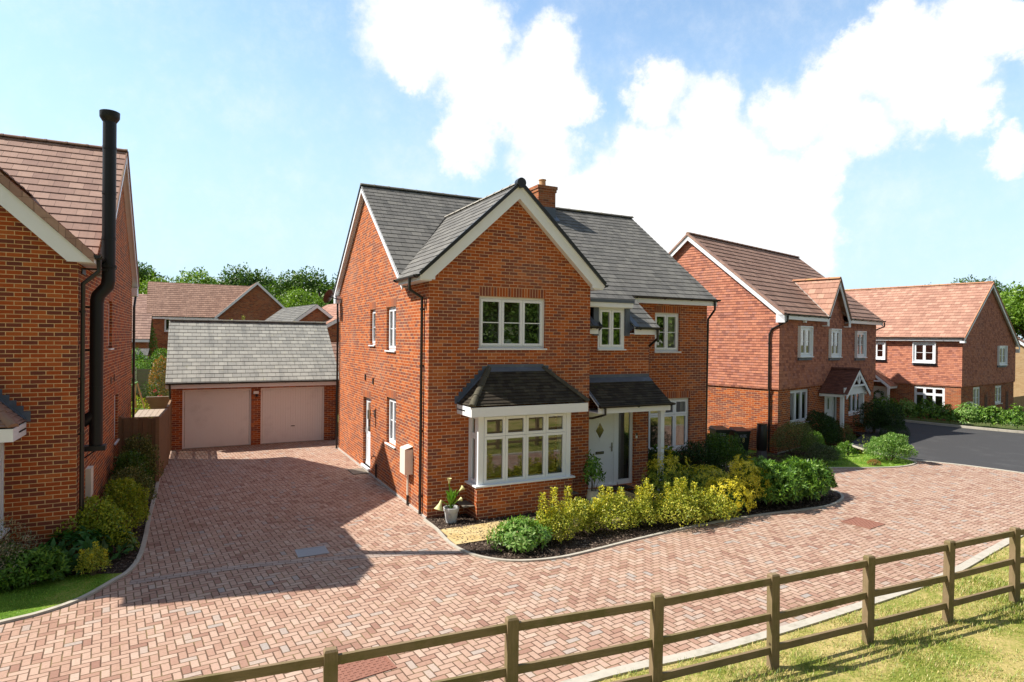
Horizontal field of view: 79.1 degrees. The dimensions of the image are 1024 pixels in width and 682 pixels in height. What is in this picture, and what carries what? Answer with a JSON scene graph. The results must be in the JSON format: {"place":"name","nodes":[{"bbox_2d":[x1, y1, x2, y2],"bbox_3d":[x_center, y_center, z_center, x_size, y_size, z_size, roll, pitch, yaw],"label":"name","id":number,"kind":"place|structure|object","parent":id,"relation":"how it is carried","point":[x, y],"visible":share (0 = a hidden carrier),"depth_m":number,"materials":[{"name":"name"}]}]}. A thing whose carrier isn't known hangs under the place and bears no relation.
{"place":"outdoors","nodes":[
{"label":"outdoors","id":0,"kind":"place"},
{"bbox_2d":[0,573,121,619],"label":"lawn","id":1,"kind":"structure","parent":0,"point":[34,606],"depth_m":9.78,"materials":[{"name":"green plant"}]},
{"bbox_2d":[0,556,34,589],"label":"laurel shrub","id":2,"kind":"object","parent":1,"relation":"on","point":[6,575],"visible":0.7,"depth_m":9.77,"materials":[{"name":"green plant"}]},
{"bbox_2d":[0,515,42,577],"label":"variegated shrub","id":3,"kind":"object","parent":1,"relation":"on","point":[7,549],"visible":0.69,"depth_m":10.09,"materials":[{"name":"green plant"}]},
{"bbox_2d":[0,542,73,588],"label":"laurel shrub","id":4,"kind":"object","parent":1,"relation":"on","point":[47,558],"visible":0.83,"depth_m":10.03,"materials":[{"name":"green plant"}]},
{"bbox_2d":[73,541,112,575],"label":"euonymus shrub","id":5,"kind":"object","parent":1,"relation":"on","point":[99,560],"visible":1,"depth_m":10.47,"materials":[{"name":"green plant"}]},
{"bbox_2d":[147,355,168,395],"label":"photinia shrub","id":6,"kind":"object","parent":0,"point":[156,366],"visible":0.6,"depth_m":31.90,"materials":[{"name":"green plant"}]},
{"bbox_2d":[0,439,1023,681],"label":"block paving","id":7,"kind":"structure","parent":0,"point":[218,507],"depth_m":10.69,"materials":[{"name":"red brick"}]},
{"bbox_2d":[0,477,160,624],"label":"lawn edging","id":8,"kind":"object","parent":7,"relation":"on","point":[132,567],"visible":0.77,"depth_m":10.09,"materials":[{"name":"concrete"}]},
{"bbox_2d":[21,481,157,580],"bbox_3d":[-12.042,3.898,15.080,5.950,0.001,12.880,0,0,-27],"label":"side bed","id":9,"kind":"object","parent":7,"relation":"on","point":[133,555],"visible":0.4,"depth_m":11.27,"materials":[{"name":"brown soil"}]},
{"bbox_2d":[38,525,115,575],"bbox_3d":[-7.582,3.599,10.761,1.044,0.771,0.993,1,0,8],"label":"hydrangea shrub","id":10,"kind":"object","parent":9,"relation":"on","point":[84,540],"visible":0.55,"depth_m":10.69,"materials":[{"name":"green plant"}]},
{"bbox_2d":[52,495,133,556],"bbox_3d":[-7.550,3.410,11.202,1.053,1.142,1.215,1,0,25],"label":"euonymus shrub","id":11,"kind":"object","parent":9,"relation":"on","point":[104,518],"visible":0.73,"depth_m":11.22,"materials":[{"name":"green plant"}]},
{"bbox_2d":[94,524,138,559],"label":"hydrangea shrub","id":12,"kind":"object","parent":9,"relation":"on","point":[120,548],"visible":0.33,"depth_m":11.22,"materials":[{"name":"green plant"}]},
{"bbox_2d":[101,477,150,530],"bbox_3d":[-7.966,3.381,12.751,0.935,1.182,1.574,0,0,-27],"label":"euonymus shrub","id":13,"kind":"object","parent":9,"relation":"on","point":[127,498],"visible":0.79,"depth_m":12.59,"materials":[{"name":"green plant"}]},
{"bbox_2d":[100,462,158,504],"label":"evergreen shrub","id":14,"kind":"object","parent":9,"relation":"on","point":[140,477],"visible":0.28,"depth_m":14.23,"materials":[{"name":"green plant"}]},
{"bbox_2d":[108,449,154,488],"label":"evergreen shrub","id":15,"kind":"object","parent":9,"relation":"on","point":[133,458],"visible":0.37,"depth_m":15.22,"materials":[{"name":"green plant"}]},
{"bbox_2d":[113,432,163,477],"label":"evergreen shrub","id":16,"kind":"object","parent":9,"relation":"on","point":[144,442],"visible":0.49,"depth_m":16.38,"materials":[{"name":"green plant"}]},
{"bbox_2d":[118,399,171,482],"bbox_3d":[-11.353,2.983,19.421,1.054,1.830,5.405,0,0,-24],"label":"closeboard fence","id":17,"kind":"object","parent":7,"relation":"on","point":[158,428],"visible":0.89,"depth_m":17.16,"materials":[{"name":"brown wood"}]},
{"bbox_2d":[165,319,338,449],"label":"double garage","id":18,"kind":"structure","parent":7,"relation":"on","point":[240,382],"depth_m":23.75,"materials":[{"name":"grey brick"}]},
{"bbox_2d":[182,388,250,448],"bbox_3d":[-10.821,2.824,22.789,2.280,2.130,0.100,0,0,-27],"label":"garage door","id":19,"kind":"structure","parent":18,"relation":"in","point":[213,417],"depth_m":22.76,"materials":[{"name":"paint"}]},
{"bbox_2d":[260,386,323,443],"bbox_3d":[-8.475,2.844,23.988,2.330,2.130,0.100,0,0,-27],"label":"garage door","id":20,"kind":"structure","parent":18,"relation":"in","point":[288,414],"depth_m":23.97,"materials":[{"name":"paint"}]},
{"bbox_2d":[129,549,463,584],"bbox_3d":[-3.663,4.011,11.226,5.674,0.001,0.505,1,0,-17],"label":"sett band","id":21,"kind":"object","parent":7,"relation":"on","point":[168,576],"visible":1,"depth_m":11.26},
{"bbox_2d":[295,545,328,557],"bbox_3d":[-3.808,4.015,11.807,0.560,0.032,0.460,0,0,-27],"label":"manhole cover","id":22,"kind":"object","parent":7,"relation":"on","point":[310,551],"visible":1,"depth_m":11.79,"materials":[{"name":"grey metal"}]},
{"bbox_2d":[338,656,396,681],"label":"manhole cover","id":23,"kind":"object","parent":7,"relation":"on","point":[354,671],"visible":0.7,"depth_m":7.66,"materials":[{"name":"brick"}]},
{"bbox_2d":[318,177,720,519],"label":"brick house","id":24,"kind":"structure","parent":7,"relation":"on","point":[603,355],"depth_m":15.95,"materials":[{"name":"red brick"}]},
{"bbox_2d":[361,397,370,470],"bbox_3d":[-4.406,2.799,18.979,0.200,2.150,0.980,0,0,-27],"label":"door","id":25,"kind":"structure","parent":24,"relation":"in","point":[367,428],"depth_m":19.21,"materials":[{"name":"white plastic"}]},
{"bbox_2d":[384,307,395,351],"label":"window","id":26,"kind":"structure","parent":24,"relation":"in","point":[392,310],"depth_m":16.84,"materials":[{"name":"white plastic"}]},
{"bbox_2d":[384,397,395,448],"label":"window","id":27,"kind":"structure","parent":24,"relation":"in","point":[392,402],"depth_m":16.79,"materials":[{"name":"white plastic"}]},
{"bbox_2d":[470,417,475,483],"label":"window","id":28,"kind":"structure","parent":24,"relation":"in","point":[472,434],"depth_m":14.34,"materials":[{"name":"white plastic"}]},
{"bbox_2d":[478,296,546,349],"bbox_3d":[-0.152,-0.390,15.312,2.300,1.730,0.885,0,0,-27],"label":"window","id":29,"kind":"structure","parent":24,"relation":"in","point":[526,314],"depth_m":15.43,"materials":[{"name":"white plastic"}]},
{"bbox_2d":[483,413,565,484],"bbox_3d":[0.311,2.483,14.550,2.210,1.560,0.074,0,0,-27],"label":"window","id":30,"kind":"structure","parent":24,"relation":"in","point":[525,433],"depth_m":14.52,"materials":[{"name":"white plastic"}]},
{"bbox_2d":[588,412,632,487],"bbox_3d":[2.479,2.904,17.368,1.560,2.100,0.954,0,0,-27],"label":"door","id":31,"kind":"structure","parent":24,"relation":"in","point":[608,434],"depth_m":17.06,"materials":[{"name":"white"}]},
{"bbox_2d":[597,307,625,349],"bbox_3d":[2.540,-0.295,17.179,1.370,1.620,0.840,0,0,-27],"label":"window","id":32,"kind":"structure","parent":24,"relation":"in","point":[611,336],"depth_m":17.02,"materials":[{"name":"white plastic"}]},
{"bbox_2d":[654,313,680,352],"bbox_3d":[4.699,-0.229,19.812,1.510,1.710,0.885,0,0,-27],"label":"window","id":33,"kind":"structure","parent":24,"relation":"in","point":[668,337],"depth_m":19.71,"materials":[{"name":"white plastic"}]},
{"bbox_2d":[648,398,687,450],"bbox_3d":[4.775,2.677,19.879,2.170,2.140,0.885,0,0,-27],"label":"window","id":34,"kind":"structure","parent":24,"relation":"in","point":[675,419],"depth_m":20.02,"materials":[{"name":"white plastic"}]},
{"bbox_2d":[423,461,843,561],"bbox_3d":[4.099,4.071,16.028,12.839,0.052,6.979,0,0,-52],"label":"bed edging","id":35,"kind":"object","parent":7,"relation":"on","point":[443,536],"visible":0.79,"depth_m":12.76,"materials":[{"name":"concrete"}]},
{"bbox_2d":[427,462,840,558],"bbox_3d":[2.632,4.044,17.173,11.232,0.001,8.300,0,0,-27],"label":"planting bed","id":36,"kind":"object","parent":7,"relation":"on","point":[645,530],"visible":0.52,"depth_m":13.29,"materials":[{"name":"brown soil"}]},
{"bbox_2d":[434,478,464,523],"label":"potted calla lily","id":37,"kind":"object","parent":36,"relation":"on","point":[450,510],"visible":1,"depth_m":13.69,"materials":[{"name":"ceramic"}]},
{"bbox_2d":[486,513,553,552],"bbox_3d":[0.179,3.733,12.124,1.374,0.656,1.232,0,0,-27],"label":"laurel shrub","id":38,"kind":"object","parent":36,"relation":"on","point":[509,535],"visible":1,"depth_m":11.88,"materials":[{"name":"green plant"}]},
{"bbox_2d":[440,490,646,544],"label":"gravel","id":39,"kind":"structure","parent":36,"relation":"on","point":[453,538],"depth_m":13.04,"materials":[{"name":"beige gravel"}]},
{"bbox_2d":[533,487,574,543],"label":"euonymus shrub","id":40,"kind":"object","parent":36,"relation":"on","point":[548,519],"visible":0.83,"depth_m":12.30,"materials":[{"name":"yellow plant"}]},
{"bbox_2d":[554,486,599,535],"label":"euonymus shrub","id":41,"kind":"object","parent":36,"relation":"on","point":[580,510],"visible":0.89,"depth_m":12.84,"materials":[{"name":"yellow plant"}]},
{"bbox_2d":[581,449,605,504],"bbox_3d":[2.006,3.353,15.335,0.683,1.370,0.521,0,0,-27],"label":"potted fatsia","id":42,"kind":"object","parent":36,"relation":"on","point":[589,471],"visible":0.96,"depth_m":15.22,"materials":[{"name":"green plant"}]},
{"bbox_2d":[587,485,642,530],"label":"euonymus shrub","id":43,"kind":"object","parent":36,"relation":"on","point":[608,510],"visible":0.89,"depth_m":13.20,"materials":[{"name":"yellow plant"}]},
{"bbox_2d":[622,478,664,526],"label":"euonymus shrub","id":44,"kind":"object","parent":36,"relation":"on","point":[644,507],"visible":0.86,"depth_m":13.49,"materials":[{"name":"yellow plant"}]},
{"bbox_2d":[648,448,683,476],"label":"evergreen shrub","id":45,"kind":"object","parent":36,"relation":"on","point":[651,456],"visible":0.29,"depth_m":17.89,"materials":[{"name":"green plant"}]},
{"bbox_2d":[641,446,691,498],"bbox_3d":[3.870,3.368,15.576,1.367,1.428,1.229,0,0,-27],"label":"choisya shrub","id":46,"kind":"object","parent":36,"relation":"on","point":[658,483],"visible":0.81,"depth_m":15.42,"materials":[{"name":"green plant"}]},
{"bbox_2d":[646,477,710,526],"bbox_3d":[3.688,3.561,13.815,1.532,1.056,1.561,0,0,-27],"label":"euonymus shrub","id":47,"kind":"object","parent":36,"relation":"on","point":[676,501],"visible":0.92,"depth_m":13.63,"materials":[{"name":"yellow plant"}]},
{"bbox_2d":[675,440,724,481],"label":"evergreen shrub","id":48,"kind":"object","parent":36,"relation":"on","point":[693,455],"visible":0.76,"depth_m":17.82,"materials":[{"name":"green plant"}]},
{"bbox_2d":[676,464,732,492],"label":"choisya shrub","id":49,"kind":"object","parent":36,"relation":"on","point":[707,472],"visible":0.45,"depth_m":15.50,"materials":[{"name":"green plant"}]},
{"bbox_2d":[675,486,742,522],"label":"euonymus shrub","id":50,"kind":"object","parent":36,"relation":"on","point":[719,503],"visible":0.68,"depth_m":13.90,"materials":[{"name":"yellow plant"}]},
{"bbox_2d":[699,432,755,474],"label":"evergreen shrub","id":51,"kind":"object","parent":36,"relation":"on","point":[722,447],"visible":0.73,"depth_m":18.18,"materials":[{"name":"green plant"}]},
{"bbox_2d":[700,476,756,513],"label":"choisya shrub","id":52,"kind":"object","parent":36,"relation":"on","point":[719,487],"visible":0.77,"depth_m":14.37,"materials":[{"name":"yellow plant"}]},
{"bbox_2d":[723,454,771,507],"bbox_3d":[5.657,3.425,15.162,1.199,1.354,1.125,0,0,-27],"label":"choisya shrub","id":53,"kind":"object","parent":36,"relation":"on","point":[738,472],"visible":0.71,"depth_m":14.91,"materials":[{"name":"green plant"}]},
{"bbox_2d":[743,458,803,505],"bbox_3d":[6.422,3.511,15.366,1.421,1.203,1.334,1,0,19],"label":"laurel shrub","id":54,"kind":"object","parent":36,"relation":"on","point":[774,476],"visible":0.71,"depth_m":14.98,"materials":[{"name":"green plant"}]},
{"bbox_2d":[770,455,825,501],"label":"laurel shrub","id":55,"kind":"object","parent":36,"relation":"on","point":[802,480],"visible":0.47,"depth_m":15.54,"materials":[{"name":"green plant"}]},
{"bbox_2d":[787,458,837,494],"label":"laurel shrub","id":56,"kind":"object","parent":36,"relation":"on","point":[826,477],"visible":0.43,"depth_m":16.08,"materials":[{"name":"green plant"}]},
{"bbox_2d":[561,535,1023,681],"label":"verge edging","id":57,"kind":"object","parent":7,"relation":"on","point":[600,675],"visible":0.67,"depth_m":8.51,"materials":[{"name":"concrete"}]},
{"bbox_2d":[840,517,884,528],"bbox_3d":[7.952,4.130,14.062,0.660,0.032,0.660,0,0,-34],"label":"manhole cover","id":58,"kind":"object","parent":7,"relation":"on","point":[862,522],"visible":1,"depth_m":14.06,"materials":[{"name":"brick"}]},
{"bbox_2d":[0,0,1023,338],"label":"sky","id":59,"kind":"structure","parent":0,"point":[870,143],"materials":[{"name":"blue"}]},
{"bbox_2d":[338,413,1023,457],"bbox_3d":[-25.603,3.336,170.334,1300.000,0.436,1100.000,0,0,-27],"label":"ground","id":60,"kind":"structure","parent":0,"point":[1000,426],"depth_m":32.02,"materials":[{"name":"green plant"}]},
{"bbox_2d":[0,109,139,558],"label":"brick house","id":61,"kind":"structure","parent":60,"relation":"on","point":[69,281],"depth_m":10.99,"materials":[{"name":"red brick"}]},
{"bbox_2d":[132,294,146,312],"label":"brick house","id":62,"kind":"structure","parent":60,"relation":"on","point":[141,303],"depth_m":58.67,"materials":[{"name":"tile"}]},
{"bbox_2d":[132,313,152,359],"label":"house","id":63,"kind":"structure","parent":60,"relation":"on","point":[143,323],"depth_m":45.20,"materials":[{"name":"tile"}]},
{"bbox_2d":[138,262,172,292],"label":"broadleaf tree","id":64,"kind":"object","parent":60,"relation":"on","point":[146,272],"visible":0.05,"depth_m":66.69,"materials":[{"name":"green plant"}]},
{"bbox_2d":[166,266,218,284],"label":"broadleaf tree","id":65,"kind":"object","parent":60,"relation":"on","point":[192,277],"visible":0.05,"depth_m":74.52,"materials":[{"name":"green plant"}]},
{"bbox_2d":[146,281,295,368],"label":"brick house","id":66,"kind":"structure","parent":60,"relation":"on","point":[166,301],"depth_m":53.87,"materials":[{"name":"brown tile"}]},
{"bbox_2d":[214,262,277,295],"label":"broadleaf tree","id":67,"kind":"object","parent":60,"relation":"on","point":[238,278],"visible":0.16,"depth_m":70.62,"materials":[{"name":"green plant"}]},
{"bbox_2d":[265,304,335,324],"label":"brick garage","id":68,"kind":"structure","parent":60,"relation":"on","point":[313,313],"depth_m":41.11,"materials":[{"name":"grey tile"}]},
{"bbox_2d":[268,266,333,302],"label":"broadleaf tree","id":69,"kind":"object","parent":60,"relation":"on","point":[302,280],"visible":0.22,"depth_m":68.44,"materials":[{"name":"green plant"}]},
{"bbox_2d":[272,286,329,307],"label":"broadleaf tree","id":70,"kind":"object","parent":60,"relation":"on","point":[298,297],"visible":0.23,"depth_m":59.38,"materials":[{"name":"green plant"}]},
{"bbox_2d":[322,303,339,341],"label":"brick house","id":71,"kind":"structure","parent":60,"relation":"on","point":[331,309],"depth_m":40.11,"materials":[{"name":"red brick"}]},
{"bbox_2d":[669,232,885,453],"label":"tile hung house","id":72,"kind":"structure","parent":60,"relation":"on","point":[792,338],"depth_m":26.83,"materials":[{"name":"red brick"}]},
{"bbox_2d":[779,326,813,362],"bbox_3d":[12.172,0.071,26.528,1.705,1.760,0.963,0,0,-42],"label":"window","id":73,"kind":"structure","parent":72,"relation":"in","point":[801,356],"depth_m":26.23,"materials":[{"name":"white plastic"}]},
{"bbox_2d":[790,389,808,423],"bbox_3d":[11.875,2.802,26.550,2.420,1.947,0.974,0,0,-42],"label":"window","id":74,"kind":"structure","parent":72,"relation":"in","point":[798,398],"depth_m":26.50,"materials":[{"name":"white plastic"}]},
{"bbox_2d":[824,396,836,418],"bbox_3d":[14.572,3.378,28.483,1.430,2.332,0.077,0,0,-42],"label":"door","id":75,"kind":"structure","parent":72,"relation":"in","point":[830,402],"depth_m":28.55,"materials":[{"name":"white"}]},
{"bbox_2d":[828,329,842,360],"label":"window","id":76,"kind":"structure","parent":72,"relation":"in","point":[832,356],"depth_m":28.37,"materials":[{"name":"white plastic"}]},
{"bbox_2d":[854,331,867,360],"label":"window","id":77,"kind":"structure","parent":72,"relation":"in","point":[859,356],"depth_m":30.50,"materials":[{"name":"white plastic"}]},
{"bbox_2d":[853,397,890,432],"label":"garden shrub","id":78,"kind":"object","parent":60,"relation":"on","point":[867,422],"visible":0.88,"depth_m":27.83,"materials":[{"name":"green plant"}]},
{"bbox_2d":[870,401,905,431],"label":"garden shrub","id":79,"kind":"object","parent":60,"relation":"on","point":[897,420],"visible":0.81,"depth_m":27.51,"materials":[{"name":"green plant"}]},
{"bbox_2d":[911,397,944,419],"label":"hedge plant","id":80,"kind":"object","parent":60,"relation":"on","point":[929,409],"visible":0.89,"depth_m":32.22,"materials":[{"name":"green plant"}]},
{"bbox_2d":[845,281,1020,421],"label":"tile hung house","id":81,"kind":"structure","parent":60,"relation":"on","point":[953,344],"depth_m":35.25,"materials":[{"name":"brick"}]},
{"bbox_2d":[912,342,936,365],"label":"window","id":82,"kind":"structure","parent":81,"relation":"in","point":[914,362],"depth_m":34.31,"materials":[{"name":"white plastic"}]},
{"bbox_2d":[914,386,944,410],"bbox_3d":[23.337,3.195,34.459,0.779,1.750,2.000,0,0,-36],"label":"window","id":83,"kind":"structure","parent":81,"relation":"in","point":[920,392],"depth_m":34.51,"materials":[{"name":"white plastic"}]},
{"bbox_2d":[929,402,961,422],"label":"hedge plant","id":84,"kind":"object","parent":60,"relation":"on","point":[948,411],"visible":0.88,"depth_m":31.55,"materials":[{"name":"green plant"}]},
{"bbox_2d":[892,418,1023,432],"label":"road kerb","id":85,"kind":"structure","parent":60,"relation":"on","point":[969,427],"depth_m":30.31,"materials":[{"name":"concrete"}]},
{"bbox_2d":[952,401,989,423],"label":"hedge plant","id":86,"kind":"object","parent":60,"relation":"on","point":[962,411],"visible":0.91,"depth_m":30.63,"materials":[{"name":"green plant"}]},
{"bbox_2d":[974,405,1012,426],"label":"hedge plant","id":87,"kind":"object","parent":60,"relation":"on","point":[993,414],"visible":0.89,"depth_m":30.12,"materials":[{"name":"green plant"}]},
{"bbox_2d":[997,281,1023,339],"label":"broadleaf tree","id":88,"kind":"object","parent":60,"relation":"on","point":[1014,305],"visible":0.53,"depth_m":55.09,"materials":[{"name":"green plant"}]},
{"bbox_2d":[998,403,1023,427],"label":"hedge plant","id":89,"kind":"object","parent":60,"relation":"on","point":[1017,420],"visible":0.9,"depth_m":29.47,"materials":[{"name":"green plant"}]},
{"bbox_2d":[1013,336,1023,396],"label":"brick house","id":90,"kind":"structure","parent":60,"relation":"on","point":[1019,378],"depth_m":45.04,"materials":[{"name":"beige brick"}]},
{"bbox_2d":[720,439,851,464],"bbox_3d":[11.838,4.316,24.655,11.400,0.430,6.150,0,0,-27],"label":"front lawn bed","id":91,"kind":"object","parent":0,"point":[783,454],"visible":0.15,"depth_m":24.47,"materials":[{"name":"green plant"}]},
{"bbox_2d":[729,427,750,454],"bbox_3d":[9.011,3.982,24.613,0.600,1.080,0.816,1,0,-5],"label":"wheelie bin","id":92,"kind":"object","parent":91,"relation":"on","point":[743,433],"visible":0.73,"depth_m":24.29,"materials":[{"name":"black plastic"}]},
{"bbox_2d":[756,423,767,458],"bbox_3d":[9.625,3.846,23.896,0.420,1.370,0.400,0,0,-27],"label":"water butt","id":93,"kind":"object","parent":91,"relation":"on","point":[761,440],"visible":0.96,"depth_m":23.74,"materials":[{"name":"black plastic"}]},
{"bbox_2d":[768,420,820,457],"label":"garden shrub","id":94,"kind":"object","parent":91,"relation":"on","point":[790,425],"visible":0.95,"depth_m":23.89,"materials":[{"name":"green plant"}]},
{"bbox_2d":[803,409,838,447],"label":"garden shrub","id":95,"kind":"object","parent":91,"relation":"on","point":[822,422],"visible":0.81,"depth_m":25.44,"materials":[{"name":"green plant"}]},
{"bbox_2d":[804,443,839,463],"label":"garden shrub","id":96,"kind":"object","parent":91,"relation":"on","point":[825,450],"visible":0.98,"depth_m":20.74,"materials":[{"name":"green plant"}]},
{"bbox_2d":[595,536,1023,681],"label":"grass verge","id":97,"kind":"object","parent":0,"point":[1013,641],"depth_m":8.22,"materials":[{"name":"green plant"}]},
{"bbox_2d":[165,526,1023,681],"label":"post and rail fence","id":98,"kind":"object","parent":97,"relation":"on","point":[330,660],"visible":0.99,"depth_m":7.36,"materials":[{"name":"brown wood"}]},
{"bbox_2d":[727,434,913,466],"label":"front lawn","id":99,"kind":"structure","parent":0,"point":[882,461],"depth_m":21.27,"materials":[{"name":"green plant"}]},
{"bbox_2d":[863,432,918,460],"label":"garden shrub","id":100,"kind":"object","parent":99,"relation":"on","point":[902,447],"visible":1,"depth_m":21.20,"materials":[{"name":"green plant"}]},
{"bbox_2d":[850,421,1023,471],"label":"tarmac road","id":101,"kind":"structure","parent":0,"point":[978,447],"depth_m":25.03,"materials":[{"name":"grey asphalt"}]},
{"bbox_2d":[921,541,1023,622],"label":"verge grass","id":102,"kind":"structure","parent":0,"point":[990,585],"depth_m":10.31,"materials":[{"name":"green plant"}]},
{"label":"back garden","id":103,"kind":"structure","parent":0,"visible":0},
{"bbox_2d":[131,367,167,400],"bbox_3d":[-23.590,2.526,34.912,8.400,2.050,0.090,0,0,-27],"label":"panel fence","id":104,"kind":"object","parent":103,"relation":"on","point":[141,377],"visible":0.02,"depth_m":36.06,"materials":[{"name":"wood"}]},
{"bbox_2d":[146,396,168,417],"bbox_3d":[-14.828,3.082,26.046,0.950,1.500,0.200,0,0,-27],"label":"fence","id":105,"kind":"object","parent":103,"relation":"on","point":[157,402],"visible":0.23,"depth_m":25.93,"materials":[{"name":"brown wood"}]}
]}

